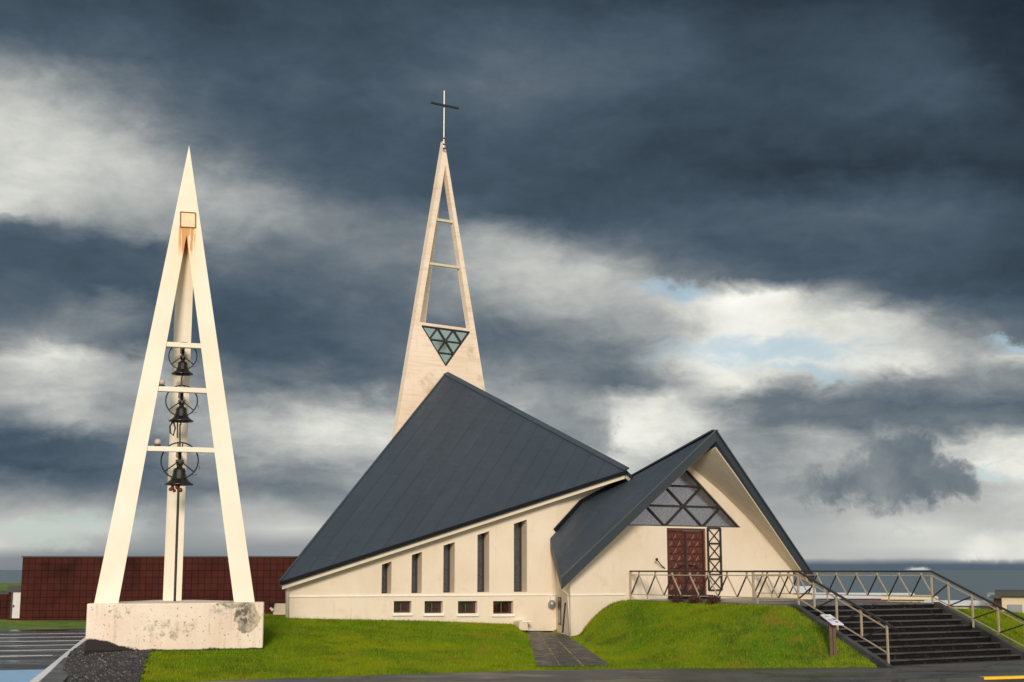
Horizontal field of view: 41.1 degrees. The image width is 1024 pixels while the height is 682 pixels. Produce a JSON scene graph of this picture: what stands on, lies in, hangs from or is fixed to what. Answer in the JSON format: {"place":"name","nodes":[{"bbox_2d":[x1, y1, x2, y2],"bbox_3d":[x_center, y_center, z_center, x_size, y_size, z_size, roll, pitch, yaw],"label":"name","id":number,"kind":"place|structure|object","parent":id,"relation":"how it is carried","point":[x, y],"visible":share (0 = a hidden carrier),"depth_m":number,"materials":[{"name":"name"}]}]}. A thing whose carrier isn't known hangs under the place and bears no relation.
{"place":"outdoors","nodes":[
{"label":"outdoors","id":0,"kind":"place"},
{"bbox_2d":[0,583,1023,681],"bbox_3d":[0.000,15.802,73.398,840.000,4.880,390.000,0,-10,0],"label":"ground","id":1,"kind":"structure","parent":0,"point":[5,624],"depth_m":37.19,"materials":[{"name":"green plant"}]},
{"bbox_2d":[0,591,8,618],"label":"shed","id":2,"kind":"structure","parent":1,"relation":"on","point":[4,595],"depth_m":71.70,"materials":[{"name":"red tile"}]},
{"bbox_2d":[0,629,85,669],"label":"car park","id":3,"kind":"structure","parent":1,"relation":"on","point":[45,642],"depth_m":44.52,"materials":[{"name":"grey asphalt"}]},
{"bbox_2d":[0,669,44,681],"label":"blue parking bay","id":4,"kind":"object","parent":3,"relation":"on","point":[17,675],"depth_m":32.24,"materials":[{"name":"paint"}]},
{"bbox_2d":[0,633,85,655],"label":"parking bay lines","id":5,"kind":"object","parent":3,"relation":"on","point":[34,645],"visible":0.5,"depth_m":47.50,"materials":[{"name":"white paint"}]},
{"bbox_2d":[30,638,84,681],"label":"kerb","id":6,"kind":"object","parent":3,"relation":"on","point":[42,675],"visible":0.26,"depth_m":33.46,"materials":[{"name":"white paint"}]},
{"bbox_2d":[40,657,67,681],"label":"kerb side strip","id":7,"kind":"object","parent":1,"relation":"on","point":[55,674],"visible":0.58,"depth_m":30.79,"materials":[{"name":"concrete"}]},
{"bbox_2d":[61,643,151,681],"bbox_3d":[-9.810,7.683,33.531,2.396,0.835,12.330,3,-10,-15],"label":"gravel bed","id":8,"kind":"object","parent":1,"relation":"on","point":[81,661],"visible":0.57,"depth_m":32.34,"materials":[{"name":"grey gravel"}]},
{"bbox_2d":[7,556,297,619],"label":"tiled building","id":9,"kind":"structure","parent":1,"relation":"on","point":[57,588],"depth_m":69.93,"materials":[{"name":"red tile"}]},
{"bbox_2d":[12,592,20,617],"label":"door","id":10,"kind":"structure","parent":9,"relation":"in","point":[16,595],"depth_m":69.95,"materials":[{"name":"white metal"}]},
{"bbox_2d":[84,148,263,655],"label":"bell tower","id":11,"kind":"structure","parent":1,"relation":"on","point":[171,620],"depth_m":36.67,"materials":[{"name":"white paint"}]},
{"bbox_2d":[154,439,160,445],"bbox_3d":[-9.493,2.718,36.586,0.180,0.205,0.180,0,-10,0],"label":"globe lamp","id":12,"kind":"object","parent":11,"relation":"on","point":[157,442],"visible":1,"depth_m":36.52,"materials":[{"name":"white glass"}]},
{"bbox_2d":[159,379,164,385],"bbox_3d":[-9.491,1.131,37.001,0.180,0.205,0.180,0,-10,0],"label":"globe lamp","id":13,"kind":"object","parent":11,"relation":"on","point":[161,382],"visible":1,"depth_m":36.93,"materials":[{"name":"white glass"}]},
{"bbox_2d":[160,442,199,485],"bbox_3d":[-9.062,3.377,37.050,0.797,1.272,0.887,-9,-13,44],"label":"bell","id":14,"kind":"object","parent":11,"relation":"hanging from","point":[179,477],"visible":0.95,"depth_m":36.94,"materials":[{"name":"black metal"}]},
{"bbox_2d":[165,385,198,424],"bbox_3d":[-9.102,1.753,37.457,0.687,1.097,0.765,-9,-13,44],"label":"bell","id":15,"kind":"object","parent":11,"relation":"hanging from","point":[180,415],"visible":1,"depth_m":37.36,"materials":[{"name":"black metal"}]},
{"bbox_2d":[168,342,197,377],"bbox_3d":[-9.137,0.519,37.766,0.613,0.979,0.683,-9,-13,44],"label":"bell","id":16,"kind":"object","parent":11,"relation":"hanging from","point":[182,369],"visible":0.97,"depth_m":37.69,"materials":[{"name":"black metal"}]},
{"bbox_2d":[269,601,285,614],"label":"wall","id":17,"kind":"structure","parent":1,"relation":"on","point":[277,608],"depth_m":46.33,"materials":[{"name":"paint"}]},
{"bbox_2d":[513,620,531,629],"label":"concrete block","id":18,"kind":"structure","parent":1,"relation":"on","point":[522,624],"depth_m":44.83,"materials":[{"name":"white paint"}]},
{"bbox_2d":[279,91,814,635],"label":"church","id":19,"kind":"structure","parent":1,"relation":"on","point":[467,499],"depth_m":46.38,"materials":[{"name":"beige paint"}]},
{"bbox_2d":[382,563,386,592],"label":"tall window","id":20,"kind":"structure","parent":19,"relation":"in","point":[384,566],"depth_m":44.67,"materials":[{"name":"grey glass"}]},
{"bbox_2d":[392,601,412,615],"bbox_3d":[-3.658,8.700,44.463,0.668,0.469,0.780,3,-10,-20],"label":"basement window","id":21,"kind":"structure","parent":19,"relation":"in","point":[401,608],"depth_m":44.42,"materials":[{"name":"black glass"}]},
{"bbox_2d":[411,553,417,592],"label":"tall window","id":22,"kind":"structure","parent":19,"relation":"in","point":[414,557],"depth_m":45.04,"materials":[{"name":"grey glass"}]},
{"bbox_2d":[423,601,443,615],"bbox_3d":[-2.673,8.774,44.814,0.699,0.483,0.780,3,-10,-20],"label":"basement window","id":23,"kind":"structure","parent":19,"relation":"in","point":[432,608],"depth_m":44.77,"materials":[{"name":"black glass"}]},
{"bbox_2d":[443,544,449,592],"bbox_3d":[-2.262,7.532,45.433,0.388,1.647,0.080,3,-10,-20],"label":"tall window","id":24,"kind":"structure","parent":19,"relation":"in","point":[446,559],"depth_m":45.44,"materials":[{"name":"grey glass"}]},
{"bbox_2d":[457,601,478,616],"bbox_3d":[-1.578,8.856,45.205,0.744,0.498,0.780,3,-10,-20],"label":"basement window","id":25,"kind":"structure","parent":19,"relation":"in","point":[463,606],"depth_m":45.17,"materials":[{"name":"black glass"}]},
{"bbox_2d":[477,533,483,591],"bbox_3d":[-1.143,7.412,45.866,0.415,2.005,0.080,3,-10,-20],"label":"tall window","id":26,"kind":"structure","parent":19,"relation":"in","point":[480,543],"depth_m":45.87,"materials":[{"name":"grey glass"}]},
{"bbox_2d":[492,601,514,616],"bbox_3d":[-0.407,8.941,45.623,0.790,0.509,0.780,3,-10,-20],"label":"basement window","id":27,"kind":"structure","parent":19,"relation":"in","point":[499,607],"depth_m":45.58,"materials":[{"name":"black glass"}]},
{"bbox_2d":[514,521,521,591],"bbox_3d":[0.093,7.287,46.343,0.469,2.404,0.080,3,-10,-20],"label":"tall window","id":28,"kind":"structure","parent":19,"relation":"in","point":[517,526],"depth_m":46.37,"materials":[{"name":"grey glass"}]},
{"bbox_2d":[548,596,555,607],"bbox_3d":[1.337,8.752,45.774,0.260,0.373,0.376,0,-10,0],"label":"wall lamp","id":29,"kind":"object","parent":19,"relation":"attached to","point":[551,603],"visible":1,"depth_m":45.66,"materials":[{"name":"white paint"}]},
{"bbox_2d":[558,597,561,624],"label":"slit window","id":30,"kind":"structure","parent":19,"relation":"in","point":[559,598],"depth_m":45.35,"materials":[{"name":"grey glass"}]},
{"bbox_2d":[562,603,565,632],"bbox_3d":[1.676,8.923,44.039,0.059,0.932,0.908,-1,-10,9],"label":"pole","id":31,"kind":"object","parent":19,"relation":"attached to","point":[563,618],"visible":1,"depth_m":44.00,"materials":[{"name":"black metal"}]},
{"bbox_2d":[667,531,685,593],"bbox_3d":[5.626,7.540,46.499,0.762,2.130,0.221,5,-11,-30],"label":"door leaf","id":32,"kind":"structure","parent":19,"relation":"in","point":[676,539],"depth_m":46.54,"materials":[{"name":"brown wood"}]},
{"bbox_2d":[629,470,739,527],"bbox_3d":[5.905,5.362,47.098,4.866,2.134,0.120,5,-11,-30],"label":"gable window","id":33,"kind":"structure","parent":19,"relation":"in","point":[685,503],"depth_m":47.12,"materials":[{"name":"grey glass"}]},
{"bbox_2d":[685,531,703,593],"bbox_3d":[6.296,7.604,46.881,0.762,2.130,0.221,5,-11,-30],"label":"door leaf","id":34,"kind":"structure","parent":19,"relation":"in","point":[693,539],"depth_m":46.92,"materials":[{"name":"brown wood"}]},
{"bbox_2d":[670,594,685,602],"bbox_3d":[5.152,8.000,42.377,0.495,0.292,0.409,-7,-12,37],"label":"shrub","id":35,"kind":"object","parent":1,"relation":"on","point":[676,599],"visible":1,"depth_m":42.31,"materials":[{"name":"brown plant"}]},
{"bbox_2d":[688,594,702,603],"bbox_3d":[5.584,7.869,41.609,0.465,0.304,0.446,0,-10,0],"label":"shrub","id":36,"kind":"object","parent":1,"relation":"on","point":[693,599],"visible":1,"depth_m":41.51,"materials":[{"name":"plant"}]},
{"bbox_2d":[705,595,720,603],"bbox_3d":[6.027,7.742,40.852,0.470,0.305,0.446,-7,-12,38],"label":"shrub","id":37,"kind":"object","parent":1,"relation":"on","point":[712,599],"visible":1,"depth_m":40.78,"materials":[{"name":"brown plant"}]},
{"bbox_2d":[794,586,815,598],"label":"house","id":38,"kind":"structure","parent":1,"relation":"on","point":[802,590],"depth_m":103.30,"materials":[{"name":"white paint"}]},
{"bbox_2d":[627,598,1023,667],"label":"staircase","id":39,"kind":"structure","parent":1,"relation":"on","point":[926,633],"depth_m":38.08,"materials":[{"name":"stone"}]},
{"bbox_2d":[629,570,896,663],"bbox_3d":[6.868,7.955,40.025,0.075,2.417,11.808,5,-11,-30],"label":"railing","id":40,"kind":"object","parent":39,"relation":"on","point":[799,597],"visible":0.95,"depth_m":38.65,"materials":[{"name":"grey metal"}]},
{"bbox_2d":[752,570,1023,646],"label":"railing","id":41,"kind":"object","parent":39,"relation":"on","point":[972,593],"visible":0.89,"depth_m":41.43,"materials":[{"name":"grey metal"}]},
{"bbox_2d":[820,614,843,656],"bbox_3d":[8.373,7.711,35.656,0.311,1.103,0.645,3,-10,-16],"label":"information board","id":42,"kind":"object","parent":1,"relation":"on","point":[833,622],"visible":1,"depth_m":35.56,"materials":[{"name":"brown wood"}]},
{"bbox_2d":[812,593,914,600],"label":"house","id":43,"kind":"structure","parent":1,"relation":"on","point":[855,598],"depth_m":118.81,"materials":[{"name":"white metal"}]},
{"bbox_2d":[881,595,937,601],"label":"house","id":44,"kind":"structure","parent":1,"relation":"on","point":[907,599],"depth_m":101.70,"materials":[{"name":"beige paint"}]},
{"bbox_2d":[820,677,1023,681],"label":"pavement kerb","id":45,"kind":"structure","parent":1,"relation":"on","point":[969,679],"depth_m":31.30,"materials":[{"name":"concrete"}]},
{"bbox_2d":[981,675,1023,679],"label":"yellow kerb paint","id":46,"kind":"object","parent":45,"relation":"on","point":[1003,677],"visible":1,"depth_m":31.79,"materials":[{"name":"yellow paint"}]},
{"bbox_2d":[924,600,993,609],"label":"house","id":47,"kind":"structure","parent":1,"relation":"on","point":[964,604],"depth_m":90.64,"materials":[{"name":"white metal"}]},
{"bbox_2d":[987,592,1001,609],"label":"house","id":48,"kind":"structure","parent":1,"relation":"on","point":[997,600],"depth_m":86.35,"materials":[{"name":"grey metal"}]},
{"bbox_2d":[995,590,1023,612],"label":"house","id":49,"kind":"structure","parent":1,"relation":"on","point":[1012,600],"depth_m":76.38,"materials":[{"name":"paint"}]},
{"bbox_2d":[1008,605,1022,611],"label":"garage door","id":50,"kind":"structure","parent":49,"relation":"in","point":[1016,608],"depth_m":76.26,"materials":[{"name":"white metal"}]},
{"bbox_2d":[0,570,1023,599],"bbox_3d":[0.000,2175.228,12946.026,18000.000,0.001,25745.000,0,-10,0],"label":"sea","id":51,"kind":"structure","parent":0,"point":[982,583],"depth_m":782.11,"materials":[{"name":"liquid"}]},
{"bbox_2d":[0,0,1023,569],"label":"sky","id":52,"kind":"structure","parent":0,"point":[792,231],"materials":[{"name":"grey"}]},
{"bbox_2d":[527,631,610,666],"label":"path","id":53,"kind":"structure","parent":0,"point":[544,656],"depth_m":38.35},
{"bbox_2d":[538,632,582,665],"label":"mossy path joints","id":54,"kind":"object","parent":53,"relation":"on","point":[564,647],"visible":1,"depth_m":38.85,"materials":[{"name":"green plant"}]},
{"bbox_2d":[194,667,1023,681],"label":"pavement","id":55,"kind":"structure","parent":0,"point":[742,674],"depth_m":32.24,"materials":[{"name":"grey asphalt"}]},
{"bbox_2d":[893,661,1023,670],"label":"pavement","id":56,"kind":"structure","parent":0,"point":[1007,666],"depth_m":34.83,"materials":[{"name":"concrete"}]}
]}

